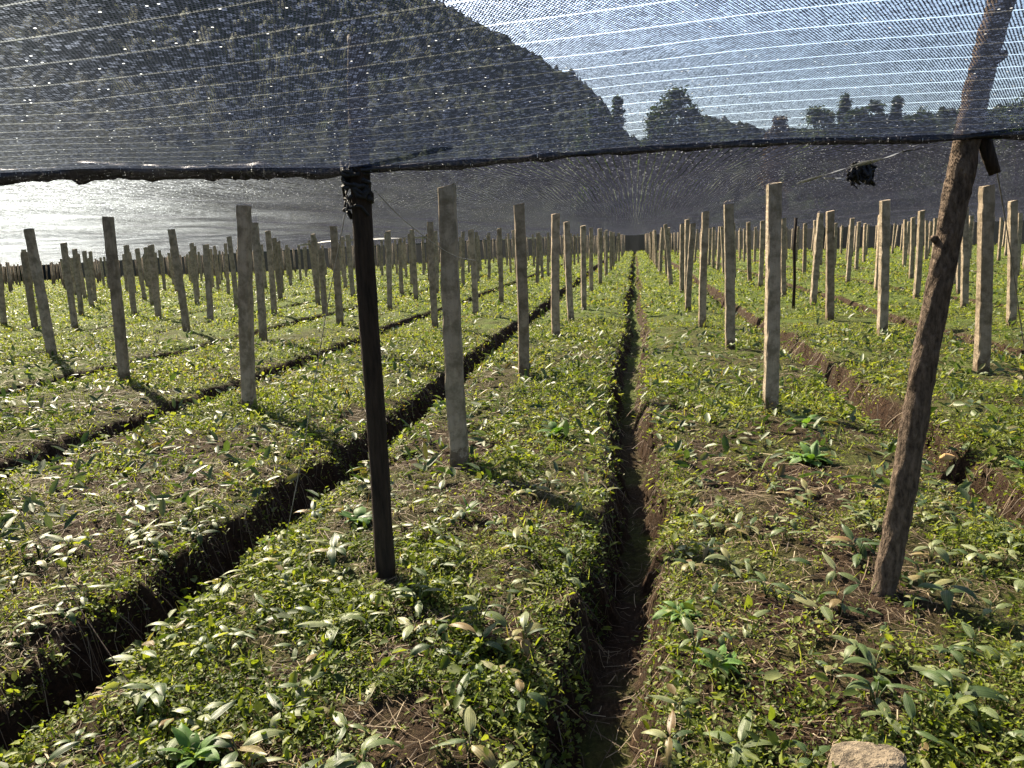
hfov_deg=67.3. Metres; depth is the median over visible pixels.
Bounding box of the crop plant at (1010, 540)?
[1005,536,1023,557]
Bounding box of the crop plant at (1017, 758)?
[1007,756,1023,767]
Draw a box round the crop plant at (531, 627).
[505,611,549,656]
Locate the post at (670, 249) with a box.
[667,227,670,280]
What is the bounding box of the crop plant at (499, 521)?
[483,520,504,532]
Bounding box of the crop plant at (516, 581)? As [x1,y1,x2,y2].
[511,578,543,587]
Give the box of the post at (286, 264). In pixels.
[284,249,287,275]
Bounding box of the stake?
[792,218,797,308]
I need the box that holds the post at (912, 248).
[908,217,915,278]
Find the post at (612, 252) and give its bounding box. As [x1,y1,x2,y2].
[612,232,613,267]
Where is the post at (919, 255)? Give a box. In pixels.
[912,210,924,298]
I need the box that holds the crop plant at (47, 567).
[33,557,61,575]
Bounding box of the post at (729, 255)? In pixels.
[723,200,734,349]
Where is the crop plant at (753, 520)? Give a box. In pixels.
[739,517,758,534]
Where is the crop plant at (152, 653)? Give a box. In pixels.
[105,650,156,668]
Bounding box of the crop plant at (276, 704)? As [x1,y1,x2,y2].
[266,692,310,736]
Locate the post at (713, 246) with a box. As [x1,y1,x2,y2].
[712,227,714,267]
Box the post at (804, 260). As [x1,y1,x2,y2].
[802,223,806,274]
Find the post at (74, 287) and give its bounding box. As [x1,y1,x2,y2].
[69,257,76,294]
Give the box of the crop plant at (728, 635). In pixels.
[721,632,733,650]
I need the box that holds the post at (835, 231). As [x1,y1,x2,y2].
[834,223,837,264]
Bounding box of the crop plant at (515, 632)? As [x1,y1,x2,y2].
[512,616,523,638]
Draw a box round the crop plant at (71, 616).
[31,606,86,625]
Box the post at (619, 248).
[618,233,619,261]
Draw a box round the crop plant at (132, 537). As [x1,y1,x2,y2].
[123,519,159,549]
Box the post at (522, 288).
[514,203,529,377]
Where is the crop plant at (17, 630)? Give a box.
[16,628,34,648]
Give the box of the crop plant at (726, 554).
[704,546,743,577]
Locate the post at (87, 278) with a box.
[82,251,93,306]
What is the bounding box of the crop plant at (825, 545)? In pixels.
[816,539,832,550]
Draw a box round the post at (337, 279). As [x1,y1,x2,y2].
[330,225,343,325]
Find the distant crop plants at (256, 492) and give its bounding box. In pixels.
[0,256,1023,555]
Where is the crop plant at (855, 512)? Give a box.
[840,505,867,522]
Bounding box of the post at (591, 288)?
[589,227,593,290]
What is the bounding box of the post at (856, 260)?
[854,221,860,270]
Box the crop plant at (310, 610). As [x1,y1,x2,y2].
[256,606,318,628]
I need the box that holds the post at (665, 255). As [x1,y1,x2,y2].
[664,235,666,274]
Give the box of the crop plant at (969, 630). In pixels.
[946,621,1000,660]
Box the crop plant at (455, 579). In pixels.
[431,578,462,593]
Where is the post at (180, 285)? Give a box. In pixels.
[168,227,189,330]
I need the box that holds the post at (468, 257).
[468,237,469,272]
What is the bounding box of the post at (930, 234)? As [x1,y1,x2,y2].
[928,221,932,255]
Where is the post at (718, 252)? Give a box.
[716,226,720,270]
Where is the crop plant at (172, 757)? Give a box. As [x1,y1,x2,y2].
[142,745,177,766]
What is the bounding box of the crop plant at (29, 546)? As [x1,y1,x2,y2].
[20,531,60,554]
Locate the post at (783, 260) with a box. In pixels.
[781,218,785,295]
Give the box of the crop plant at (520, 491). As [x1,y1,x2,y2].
[513,488,538,498]
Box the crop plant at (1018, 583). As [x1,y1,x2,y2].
[996,577,1023,592]
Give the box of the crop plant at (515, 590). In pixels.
[505,588,534,597]
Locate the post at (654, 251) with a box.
[653,229,655,264]
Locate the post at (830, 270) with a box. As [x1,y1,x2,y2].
[825,210,834,319]
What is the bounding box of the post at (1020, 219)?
[1018,211,1022,275]
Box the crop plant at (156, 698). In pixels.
[121,691,178,711]
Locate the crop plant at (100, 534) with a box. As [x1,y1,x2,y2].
[89,533,108,543]
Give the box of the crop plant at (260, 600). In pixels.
[254,593,285,622]
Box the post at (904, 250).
[902,219,906,266]
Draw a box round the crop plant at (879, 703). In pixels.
[836,674,930,717]
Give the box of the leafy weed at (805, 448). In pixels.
[785,440,835,465]
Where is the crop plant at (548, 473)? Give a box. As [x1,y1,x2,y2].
[539,471,563,488]
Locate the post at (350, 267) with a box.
[345,235,355,296]
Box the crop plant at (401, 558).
[400,543,419,564]
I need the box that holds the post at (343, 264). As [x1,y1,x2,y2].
[341,237,346,288]
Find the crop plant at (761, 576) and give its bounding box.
[744,571,789,598]
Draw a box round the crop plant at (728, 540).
[725,536,737,543]
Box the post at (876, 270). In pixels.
[873,215,878,290]
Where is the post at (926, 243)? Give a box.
[924,220,927,260]
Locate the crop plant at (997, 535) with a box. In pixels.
[980,532,1003,542]
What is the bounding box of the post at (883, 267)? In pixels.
[877,200,890,335]
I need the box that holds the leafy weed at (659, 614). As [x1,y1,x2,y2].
[652,599,705,621]
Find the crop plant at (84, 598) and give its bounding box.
[57,583,112,605]
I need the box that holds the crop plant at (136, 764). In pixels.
[126,759,145,767]
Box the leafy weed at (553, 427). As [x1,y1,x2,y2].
[535,420,573,436]
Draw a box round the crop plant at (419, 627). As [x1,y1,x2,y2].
[411,615,449,635]
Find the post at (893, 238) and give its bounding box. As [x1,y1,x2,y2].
[891,223,895,253]
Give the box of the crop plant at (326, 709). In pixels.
[293,703,329,712]
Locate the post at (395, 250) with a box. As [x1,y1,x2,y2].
[394,239,397,273]
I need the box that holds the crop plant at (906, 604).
[903,594,928,606]
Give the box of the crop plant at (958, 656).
[926,645,983,667]
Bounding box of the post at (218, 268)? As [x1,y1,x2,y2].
[216,249,220,283]
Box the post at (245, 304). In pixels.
[236,203,256,412]
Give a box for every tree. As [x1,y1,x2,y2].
[569,103,615,230]
[600,95,638,235]
[629,85,718,229]
[632,121,668,234]
[673,103,715,230]
[759,116,793,213]
[784,106,844,221]
[822,93,851,216]
[824,105,883,218]
[846,100,899,212]
[877,94,911,214]
[888,107,948,214]
[927,108,1008,209]
[982,97,1023,208]
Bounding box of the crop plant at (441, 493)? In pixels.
[431,486,454,496]
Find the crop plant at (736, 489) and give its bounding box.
[725,487,744,492]
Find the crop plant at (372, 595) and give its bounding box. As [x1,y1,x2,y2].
[370,591,378,601]
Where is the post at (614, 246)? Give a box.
[613,232,614,265]
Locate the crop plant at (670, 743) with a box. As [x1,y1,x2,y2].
[641,709,693,766]
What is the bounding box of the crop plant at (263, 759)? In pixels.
[220,753,286,767]
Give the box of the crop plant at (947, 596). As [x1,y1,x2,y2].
[917,583,978,610]
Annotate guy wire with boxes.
[0,485,147,710]
[285,200,347,541]
[374,190,475,260]
[989,129,1023,345]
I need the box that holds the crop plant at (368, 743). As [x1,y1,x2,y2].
[319,733,401,767]
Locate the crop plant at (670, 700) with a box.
[647,695,700,720]
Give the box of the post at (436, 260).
[434,231,438,292]
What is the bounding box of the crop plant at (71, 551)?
[52,547,77,567]
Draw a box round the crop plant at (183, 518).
[180,506,209,521]
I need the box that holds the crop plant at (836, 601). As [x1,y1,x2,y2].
[818,584,869,616]
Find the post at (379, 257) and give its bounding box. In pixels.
[377,244,380,270]
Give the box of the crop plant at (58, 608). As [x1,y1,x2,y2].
[23,599,64,617]
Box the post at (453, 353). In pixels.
[437,183,468,468]
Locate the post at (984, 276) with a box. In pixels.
[972,184,994,374]
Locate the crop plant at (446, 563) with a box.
[428,558,455,569]
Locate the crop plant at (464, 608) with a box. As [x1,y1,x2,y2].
[459,604,506,626]
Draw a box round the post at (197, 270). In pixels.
[194,246,199,298]
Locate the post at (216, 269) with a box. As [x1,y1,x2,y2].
[213,246,219,289]
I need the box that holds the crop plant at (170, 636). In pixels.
[167,625,201,650]
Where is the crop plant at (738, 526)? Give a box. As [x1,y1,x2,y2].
[732,523,756,536]
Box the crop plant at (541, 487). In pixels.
[516,484,549,496]
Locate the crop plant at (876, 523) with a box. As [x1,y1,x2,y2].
[852,513,882,531]
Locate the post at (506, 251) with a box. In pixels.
[505,237,507,265]
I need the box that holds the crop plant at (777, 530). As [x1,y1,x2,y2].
[770,527,811,539]
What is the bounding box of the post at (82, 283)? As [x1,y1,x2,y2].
[78,254,86,298]
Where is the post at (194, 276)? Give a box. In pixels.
[189,243,199,305]
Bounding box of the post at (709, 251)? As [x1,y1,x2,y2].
[708,228,711,265]
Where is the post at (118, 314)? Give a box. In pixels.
[101,204,130,382]
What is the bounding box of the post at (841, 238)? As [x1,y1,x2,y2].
[840,224,843,253]
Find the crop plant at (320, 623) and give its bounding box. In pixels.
[295,612,371,646]
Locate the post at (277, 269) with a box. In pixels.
[272,238,282,300]
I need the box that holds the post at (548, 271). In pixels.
[547,233,549,275]
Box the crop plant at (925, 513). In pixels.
[913,511,929,522]
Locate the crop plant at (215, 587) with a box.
[213,582,221,601]
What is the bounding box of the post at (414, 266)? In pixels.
[410,229,417,299]
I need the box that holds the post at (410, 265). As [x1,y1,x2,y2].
[408,234,412,285]
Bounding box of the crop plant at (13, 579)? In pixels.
[3,575,17,590]
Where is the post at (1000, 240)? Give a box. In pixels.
[997,217,1002,260]
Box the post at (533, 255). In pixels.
[532,234,534,266]
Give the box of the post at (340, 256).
[338,244,342,276]
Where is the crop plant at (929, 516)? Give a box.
[924,511,961,522]
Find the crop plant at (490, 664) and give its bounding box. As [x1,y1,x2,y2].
[479,660,523,683]
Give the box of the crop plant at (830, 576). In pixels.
[822,552,862,584]
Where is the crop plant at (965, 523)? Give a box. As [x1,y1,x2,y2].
[949,521,975,536]
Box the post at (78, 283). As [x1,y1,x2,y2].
[72,249,83,314]
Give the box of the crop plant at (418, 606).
[390,585,449,615]
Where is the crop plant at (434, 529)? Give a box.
[427,524,461,545]
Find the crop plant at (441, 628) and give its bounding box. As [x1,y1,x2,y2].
[436,620,476,634]
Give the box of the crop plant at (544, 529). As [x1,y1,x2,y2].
[521,521,558,533]
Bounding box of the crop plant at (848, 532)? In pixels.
[824,523,875,559]
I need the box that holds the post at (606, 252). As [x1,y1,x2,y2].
[605,230,607,275]
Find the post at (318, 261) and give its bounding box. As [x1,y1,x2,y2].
[316,239,319,288]
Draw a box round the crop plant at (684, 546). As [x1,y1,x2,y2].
[674,541,694,555]
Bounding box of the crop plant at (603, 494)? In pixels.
[595,487,619,496]
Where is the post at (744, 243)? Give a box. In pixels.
[743,228,745,261]
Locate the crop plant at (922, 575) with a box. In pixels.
[904,557,943,585]
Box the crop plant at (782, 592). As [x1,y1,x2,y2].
[766,589,803,602]
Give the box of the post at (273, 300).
[265,230,276,315]
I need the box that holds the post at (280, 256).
[277,241,283,292]
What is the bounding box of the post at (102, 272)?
[99,257,105,288]
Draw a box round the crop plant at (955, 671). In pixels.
[908,665,973,689]
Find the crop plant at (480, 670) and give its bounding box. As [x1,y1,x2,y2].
[469,664,482,688]
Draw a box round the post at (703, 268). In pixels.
[698,211,708,326]
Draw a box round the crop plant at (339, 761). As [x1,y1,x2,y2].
[316,752,355,767]
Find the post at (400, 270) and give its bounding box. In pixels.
[398,238,403,294]
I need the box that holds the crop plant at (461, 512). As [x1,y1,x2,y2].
[454,500,482,518]
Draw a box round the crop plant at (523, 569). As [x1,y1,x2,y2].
[499,565,530,574]
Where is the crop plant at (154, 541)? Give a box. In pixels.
[127,533,160,551]
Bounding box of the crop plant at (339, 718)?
[333,711,368,745]
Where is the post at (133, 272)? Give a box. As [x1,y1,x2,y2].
[130,252,135,291]
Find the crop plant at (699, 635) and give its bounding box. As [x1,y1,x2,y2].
[691,630,724,666]
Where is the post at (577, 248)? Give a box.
[577,234,578,262]
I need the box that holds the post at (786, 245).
[786,227,787,258]
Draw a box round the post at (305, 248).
[304,246,306,276]
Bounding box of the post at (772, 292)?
[763,182,781,412]
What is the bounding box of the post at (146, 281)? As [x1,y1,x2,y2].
[143,254,147,286]
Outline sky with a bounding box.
[433,0,1023,138]
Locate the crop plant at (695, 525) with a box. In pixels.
[690,519,707,537]
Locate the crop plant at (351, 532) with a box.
[338,527,365,540]
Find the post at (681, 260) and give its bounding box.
[679,223,684,292]
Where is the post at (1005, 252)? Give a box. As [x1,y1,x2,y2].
[1004,231,1006,255]
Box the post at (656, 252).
[654,230,657,267]
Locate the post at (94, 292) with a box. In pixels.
[88,251,96,301]
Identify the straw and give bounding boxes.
[0,307,1023,767]
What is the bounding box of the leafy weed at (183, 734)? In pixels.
[157,722,219,767]
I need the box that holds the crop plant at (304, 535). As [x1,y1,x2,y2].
[294,529,310,542]
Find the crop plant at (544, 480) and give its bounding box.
[538,478,561,488]
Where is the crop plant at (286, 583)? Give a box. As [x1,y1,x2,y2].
[272,580,303,593]
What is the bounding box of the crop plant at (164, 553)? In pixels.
[142,547,167,557]
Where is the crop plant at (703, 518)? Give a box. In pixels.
[687,512,725,530]
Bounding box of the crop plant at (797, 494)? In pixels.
[774,491,806,498]
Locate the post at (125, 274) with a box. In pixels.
[122,254,127,291]
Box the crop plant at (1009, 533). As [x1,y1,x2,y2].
[978,531,1014,538]
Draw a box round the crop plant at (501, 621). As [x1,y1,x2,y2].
[461,595,508,628]
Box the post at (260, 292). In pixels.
[252,214,266,340]
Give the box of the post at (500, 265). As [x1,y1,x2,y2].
[497,229,503,303]
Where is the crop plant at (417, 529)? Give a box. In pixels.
[401,525,432,540]
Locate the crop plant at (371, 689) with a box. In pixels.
[365,674,385,702]
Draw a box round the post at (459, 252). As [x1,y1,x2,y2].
[459,237,460,268]
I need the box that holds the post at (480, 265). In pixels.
[478,236,481,270]
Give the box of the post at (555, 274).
[551,213,559,338]
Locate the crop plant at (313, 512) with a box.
[293,498,325,524]
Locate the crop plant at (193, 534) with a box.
[191,524,205,538]
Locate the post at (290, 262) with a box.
[288,248,292,276]
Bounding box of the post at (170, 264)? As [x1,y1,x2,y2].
[167,253,173,284]
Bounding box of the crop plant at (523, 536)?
[496,532,531,542]
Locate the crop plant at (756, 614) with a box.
[737,609,770,637]
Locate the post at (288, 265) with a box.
[285,245,291,284]
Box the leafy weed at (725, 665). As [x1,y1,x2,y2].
[692,644,749,674]
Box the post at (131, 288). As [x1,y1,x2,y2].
[123,245,136,315]
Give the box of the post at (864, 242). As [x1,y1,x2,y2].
[862,223,866,261]
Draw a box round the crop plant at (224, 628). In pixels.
[212,625,247,646]
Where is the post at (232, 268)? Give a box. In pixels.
[227,236,237,307]
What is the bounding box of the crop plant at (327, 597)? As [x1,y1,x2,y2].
[319,594,348,610]
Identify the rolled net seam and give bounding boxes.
[0,131,1023,185]
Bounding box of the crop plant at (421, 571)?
[412,567,450,588]
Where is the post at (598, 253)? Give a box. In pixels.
[598,228,600,279]
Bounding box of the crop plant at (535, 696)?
[505,678,548,713]
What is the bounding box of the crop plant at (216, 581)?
[200,575,237,590]
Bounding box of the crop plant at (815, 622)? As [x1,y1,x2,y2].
[808,620,830,633]
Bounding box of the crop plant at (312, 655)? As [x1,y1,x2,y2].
[306,649,328,663]
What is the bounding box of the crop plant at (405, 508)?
[399,498,428,512]
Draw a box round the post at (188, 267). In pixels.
[186,254,190,280]
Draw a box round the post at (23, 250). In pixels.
[21,249,29,314]
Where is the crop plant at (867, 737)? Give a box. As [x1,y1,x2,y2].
[862,732,876,741]
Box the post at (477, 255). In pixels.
[475,232,479,281]
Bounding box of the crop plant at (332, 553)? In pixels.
[305,532,358,568]
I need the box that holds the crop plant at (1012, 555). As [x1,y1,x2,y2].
[988,547,1020,565]
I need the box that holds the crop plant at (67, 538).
[40,534,94,557]
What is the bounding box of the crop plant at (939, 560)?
[934,552,959,564]
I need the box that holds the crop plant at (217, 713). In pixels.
[190,700,236,755]
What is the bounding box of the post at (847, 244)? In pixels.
[845,226,848,260]
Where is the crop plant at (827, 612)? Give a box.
[786,594,846,623]
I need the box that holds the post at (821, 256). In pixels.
[820,231,822,264]
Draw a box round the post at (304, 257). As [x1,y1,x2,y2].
[302,247,304,271]
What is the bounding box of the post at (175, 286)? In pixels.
[170,249,176,290]
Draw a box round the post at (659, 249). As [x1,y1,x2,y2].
[658,230,660,269]
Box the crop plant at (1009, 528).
[1002,527,1023,533]
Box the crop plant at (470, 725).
[430,706,496,767]
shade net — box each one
[0,0,1023,172]
[0,138,1023,266]
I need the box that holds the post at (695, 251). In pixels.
[694,229,697,261]
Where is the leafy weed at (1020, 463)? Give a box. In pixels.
[1003,455,1023,470]
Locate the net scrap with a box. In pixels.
[846,160,876,189]
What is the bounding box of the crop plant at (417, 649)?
[410,637,464,655]
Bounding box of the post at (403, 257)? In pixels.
[402,243,404,270]
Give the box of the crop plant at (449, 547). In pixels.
[428,543,461,563]
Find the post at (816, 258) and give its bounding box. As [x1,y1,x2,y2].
[810,213,823,304]
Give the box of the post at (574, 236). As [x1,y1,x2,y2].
[573,234,575,264]
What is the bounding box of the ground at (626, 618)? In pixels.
[0,244,1023,767]
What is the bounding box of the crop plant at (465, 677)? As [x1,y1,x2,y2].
[442,671,469,719]
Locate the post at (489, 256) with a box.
[487,233,490,279]
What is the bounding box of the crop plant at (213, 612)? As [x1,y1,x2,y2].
[178,609,227,618]
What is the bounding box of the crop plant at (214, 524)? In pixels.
[198,519,217,527]
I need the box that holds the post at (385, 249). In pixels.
[384,233,386,276]
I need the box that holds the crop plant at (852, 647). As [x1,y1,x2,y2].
[830,635,882,660]
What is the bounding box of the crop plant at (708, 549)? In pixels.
[691,537,719,559]
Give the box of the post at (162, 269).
[158,250,165,290]
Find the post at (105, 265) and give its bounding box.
[103,257,109,288]
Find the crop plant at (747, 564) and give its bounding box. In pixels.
[744,558,749,572]
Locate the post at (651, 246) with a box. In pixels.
[649,232,652,261]
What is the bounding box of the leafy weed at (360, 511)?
[336,506,372,525]
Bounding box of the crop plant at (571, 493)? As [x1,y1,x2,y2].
[558,487,582,499]
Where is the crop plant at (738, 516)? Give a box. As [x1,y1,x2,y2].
[724,511,748,535]
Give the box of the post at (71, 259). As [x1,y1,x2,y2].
[70,258,74,280]
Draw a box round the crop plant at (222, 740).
[207,728,287,767]
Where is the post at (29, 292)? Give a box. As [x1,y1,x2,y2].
[20,252,37,328]
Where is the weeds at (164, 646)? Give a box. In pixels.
[0,242,1023,767]
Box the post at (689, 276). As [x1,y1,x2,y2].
[685,223,695,311]
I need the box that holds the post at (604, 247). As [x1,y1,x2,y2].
[603,232,604,269]
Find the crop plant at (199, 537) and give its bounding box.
[179,527,220,545]
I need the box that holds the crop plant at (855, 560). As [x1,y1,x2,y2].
[828,536,879,567]
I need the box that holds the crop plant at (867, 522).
[856,520,879,531]
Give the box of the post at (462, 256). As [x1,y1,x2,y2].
[461,232,464,286]
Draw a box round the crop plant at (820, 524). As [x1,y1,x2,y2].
[810,522,826,532]
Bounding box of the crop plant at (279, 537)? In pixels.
[277,534,285,550]
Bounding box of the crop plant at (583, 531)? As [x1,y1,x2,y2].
[572,529,590,541]
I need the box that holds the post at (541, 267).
[539,237,543,277]
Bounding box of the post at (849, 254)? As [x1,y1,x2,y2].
[845,218,854,282]
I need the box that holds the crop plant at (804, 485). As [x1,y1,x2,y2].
[786,478,818,502]
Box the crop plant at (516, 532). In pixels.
[500,527,534,553]
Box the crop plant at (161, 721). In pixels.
[146,706,196,728]
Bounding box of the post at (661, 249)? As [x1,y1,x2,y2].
[659,227,663,272]
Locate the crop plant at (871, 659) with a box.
[841,650,895,692]
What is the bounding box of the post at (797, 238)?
[796,226,799,259]
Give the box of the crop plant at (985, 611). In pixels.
[982,597,1012,618]
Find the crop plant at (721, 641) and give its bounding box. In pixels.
[695,628,736,646]
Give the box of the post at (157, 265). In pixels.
[155,252,158,281]
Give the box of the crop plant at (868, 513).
[841,502,870,519]
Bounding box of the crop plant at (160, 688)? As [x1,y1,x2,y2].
[119,682,191,713]
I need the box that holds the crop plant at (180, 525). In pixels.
[155,521,192,534]
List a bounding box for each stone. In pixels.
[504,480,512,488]
[939,453,954,460]
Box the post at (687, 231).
[684,219,689,293]
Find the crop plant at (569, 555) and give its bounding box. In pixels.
[557,547,572,567]
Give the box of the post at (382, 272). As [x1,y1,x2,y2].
[380,240,383,275]
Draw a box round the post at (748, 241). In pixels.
[746,221,751,280]
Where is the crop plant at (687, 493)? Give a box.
[676,489,708,502]
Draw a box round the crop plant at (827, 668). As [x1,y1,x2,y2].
[814,660,847,680]
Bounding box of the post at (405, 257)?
[403,238,407,277]
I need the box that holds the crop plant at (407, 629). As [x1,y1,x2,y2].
[397,617,426,640]
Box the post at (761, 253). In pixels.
[758,221,764,286]
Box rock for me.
[827,741,906,767]
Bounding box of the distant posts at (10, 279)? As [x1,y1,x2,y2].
[1,220,1006,292]
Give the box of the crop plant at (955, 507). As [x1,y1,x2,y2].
[931,502,977,521]
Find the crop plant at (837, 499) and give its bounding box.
[822,493,849,504]
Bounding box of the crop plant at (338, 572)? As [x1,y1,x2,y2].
[333,567,349,581]
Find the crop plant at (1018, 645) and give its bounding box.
[984,642,1023,667]
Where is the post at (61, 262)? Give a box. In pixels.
[60,258,65,287]
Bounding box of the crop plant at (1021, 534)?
[1000,533,1023,545]
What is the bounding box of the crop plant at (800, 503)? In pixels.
[784,498,805,507]
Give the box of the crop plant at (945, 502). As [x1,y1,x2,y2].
[930,501,947,512]
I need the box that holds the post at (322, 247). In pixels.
[321,245,327,274]
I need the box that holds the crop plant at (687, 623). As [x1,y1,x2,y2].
[679,616,695,655]
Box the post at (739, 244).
[738,228,740,260]
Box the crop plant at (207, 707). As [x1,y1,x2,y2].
[171,701,226,728]
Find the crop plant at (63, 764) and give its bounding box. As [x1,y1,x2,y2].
[58,758,78,767]
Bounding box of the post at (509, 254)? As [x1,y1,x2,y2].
[507,233,511,272]
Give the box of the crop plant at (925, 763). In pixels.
[917,742,929,767]
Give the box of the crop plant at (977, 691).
[919,669,1010,715]
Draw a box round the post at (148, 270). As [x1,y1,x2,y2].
[143,247,153,304]
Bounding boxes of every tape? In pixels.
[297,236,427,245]
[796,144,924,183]
[824,177,845,179]
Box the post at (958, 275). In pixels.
[956,247,960,293]
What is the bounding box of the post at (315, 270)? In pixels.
[311,234,320,304]
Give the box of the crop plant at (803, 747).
[792,740,831,767]
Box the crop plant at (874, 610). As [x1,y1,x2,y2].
[850,608,882,619]
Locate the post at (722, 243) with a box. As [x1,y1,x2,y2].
[720,226,724,272]
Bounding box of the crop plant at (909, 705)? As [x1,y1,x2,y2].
[891,692,943,745]
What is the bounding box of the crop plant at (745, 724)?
[703,710,772,767]
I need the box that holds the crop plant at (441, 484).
[431,479,452,498]
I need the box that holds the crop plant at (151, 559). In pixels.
[138,556,162,563]
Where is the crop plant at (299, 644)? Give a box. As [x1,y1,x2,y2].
[272,640,308,661]
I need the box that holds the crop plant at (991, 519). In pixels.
[981,513,1016,529]
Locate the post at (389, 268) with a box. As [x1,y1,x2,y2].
[386,231,392,310]
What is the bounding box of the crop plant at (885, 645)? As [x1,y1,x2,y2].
[875,643,897,667]
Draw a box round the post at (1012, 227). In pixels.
[1006,200,1017,326]
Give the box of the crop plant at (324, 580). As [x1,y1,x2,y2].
[301,579,332,590]
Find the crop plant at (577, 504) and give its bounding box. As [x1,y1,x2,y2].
[575,494,584,513]
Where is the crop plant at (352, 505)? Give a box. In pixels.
[344,504,361,513]
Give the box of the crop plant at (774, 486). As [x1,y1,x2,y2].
[766,482,785,493]
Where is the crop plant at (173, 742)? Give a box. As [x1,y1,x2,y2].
[165,728,213,753]
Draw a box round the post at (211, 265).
[209,249,213,287]
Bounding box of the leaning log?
[870,0,1014,599]
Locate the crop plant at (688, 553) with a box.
[679,547,692,557]
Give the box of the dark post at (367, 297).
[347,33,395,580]
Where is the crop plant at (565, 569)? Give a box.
[552,562,581,587]
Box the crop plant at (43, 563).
[24,553,46,569]
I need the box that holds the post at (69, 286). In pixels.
[60,242,78,327]
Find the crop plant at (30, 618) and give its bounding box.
[10,614,46,636]
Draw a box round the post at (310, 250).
[308,240,313,285]
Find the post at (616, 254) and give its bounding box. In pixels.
[615,233,618,261]
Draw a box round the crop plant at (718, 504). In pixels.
[714,503,730,516]
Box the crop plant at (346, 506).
[330,505,352,511]
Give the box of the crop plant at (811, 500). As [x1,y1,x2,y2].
[785,493,815,506]
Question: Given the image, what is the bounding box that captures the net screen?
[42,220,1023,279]
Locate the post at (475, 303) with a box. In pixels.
[468,229,478,314]
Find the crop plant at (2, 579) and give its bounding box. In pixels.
[0,572,40,585]
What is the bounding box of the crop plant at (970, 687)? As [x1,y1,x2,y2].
[968,685,1009,705]
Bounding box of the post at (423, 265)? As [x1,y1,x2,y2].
[422,239,424,274]
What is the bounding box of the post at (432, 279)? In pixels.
[427,217,438,327]
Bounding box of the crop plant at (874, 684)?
[846,680,887,701]
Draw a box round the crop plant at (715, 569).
[713,567,737,583]
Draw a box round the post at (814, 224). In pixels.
[813,220,819,277]
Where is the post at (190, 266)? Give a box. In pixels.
[188,251,192,284]
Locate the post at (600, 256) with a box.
[599,229,602,284]
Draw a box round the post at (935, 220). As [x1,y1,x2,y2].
[931,218,937,256]
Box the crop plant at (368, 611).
[350,610,387,631]
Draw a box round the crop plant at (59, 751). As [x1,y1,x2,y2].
[35,741,80,767]
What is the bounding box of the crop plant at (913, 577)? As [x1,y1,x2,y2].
[902,574,941,582]
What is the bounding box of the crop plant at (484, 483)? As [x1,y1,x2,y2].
[470,478,500,488]
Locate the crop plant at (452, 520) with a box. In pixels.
[440,514,454,524]
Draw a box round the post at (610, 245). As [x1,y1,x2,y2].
[609,231,611,269]
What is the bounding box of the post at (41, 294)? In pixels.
[23,220,57,356]
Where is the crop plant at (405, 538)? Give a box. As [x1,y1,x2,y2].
[394,535,419,540]
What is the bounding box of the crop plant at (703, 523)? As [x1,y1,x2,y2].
[696,522,724,533]
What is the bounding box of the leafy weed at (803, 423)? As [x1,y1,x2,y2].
[785,415,818,428]
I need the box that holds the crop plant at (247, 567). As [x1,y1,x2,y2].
[223,558,277,584]
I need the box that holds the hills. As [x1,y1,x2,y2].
[0,0,1023,281]
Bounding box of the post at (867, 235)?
[866,224,869,256]
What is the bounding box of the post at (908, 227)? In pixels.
[906,222,909,259]
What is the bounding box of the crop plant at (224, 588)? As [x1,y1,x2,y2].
[210,583,236,610]
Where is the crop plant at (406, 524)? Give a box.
[392,523,413,530]
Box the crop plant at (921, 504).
[914,498,926,515]
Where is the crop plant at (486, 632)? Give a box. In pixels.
[447,621,505,658]
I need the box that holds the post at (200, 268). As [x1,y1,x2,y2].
[197,252,202,281]
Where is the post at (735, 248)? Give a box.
[734,223,735,277]
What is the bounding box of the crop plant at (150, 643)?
[116,640,155,661]
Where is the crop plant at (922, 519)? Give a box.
[913,514,924,526]
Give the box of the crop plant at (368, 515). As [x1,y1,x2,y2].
[347,514,371,519]
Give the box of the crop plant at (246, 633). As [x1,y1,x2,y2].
[227,628,259,650]
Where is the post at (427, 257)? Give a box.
[425,234,428,280]
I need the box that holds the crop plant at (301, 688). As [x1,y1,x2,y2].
[276,671,327,698]
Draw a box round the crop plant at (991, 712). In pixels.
[976,707,1023,740]
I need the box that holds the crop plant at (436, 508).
[430,499,449,512]
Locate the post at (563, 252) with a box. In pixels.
[563,234,564,267]
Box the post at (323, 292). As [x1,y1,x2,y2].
[318,249,327,316]
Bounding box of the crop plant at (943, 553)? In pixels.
[909,539,948,564]
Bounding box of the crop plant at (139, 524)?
[126,519,160,536]
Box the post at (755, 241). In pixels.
[753,227,756,263]
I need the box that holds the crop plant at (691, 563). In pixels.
[673,558,707,574]
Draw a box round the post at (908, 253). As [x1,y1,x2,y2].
[907,233,909,254]
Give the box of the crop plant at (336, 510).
[333,508,343,521]
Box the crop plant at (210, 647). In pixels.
[181,636,218,659]
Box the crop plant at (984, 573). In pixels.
[960,561,987,580]
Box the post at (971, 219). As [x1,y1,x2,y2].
[969,213,973,270]
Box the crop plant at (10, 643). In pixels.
[0,642,21,652]
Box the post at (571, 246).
[570,233,571,263]
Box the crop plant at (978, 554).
[952,548,989,563]
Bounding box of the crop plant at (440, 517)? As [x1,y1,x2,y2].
[427,515,446,527]
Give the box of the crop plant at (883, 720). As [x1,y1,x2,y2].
[861,707,907,740]
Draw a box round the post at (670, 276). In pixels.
[664,224,672,285]
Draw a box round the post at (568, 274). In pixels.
[563,221,573,321]
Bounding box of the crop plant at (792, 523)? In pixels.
[765,516,809,530]
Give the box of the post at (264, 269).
[261,244,266,287]
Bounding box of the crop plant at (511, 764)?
[501,761,522,767]
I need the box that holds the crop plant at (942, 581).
[934,577,974,588]

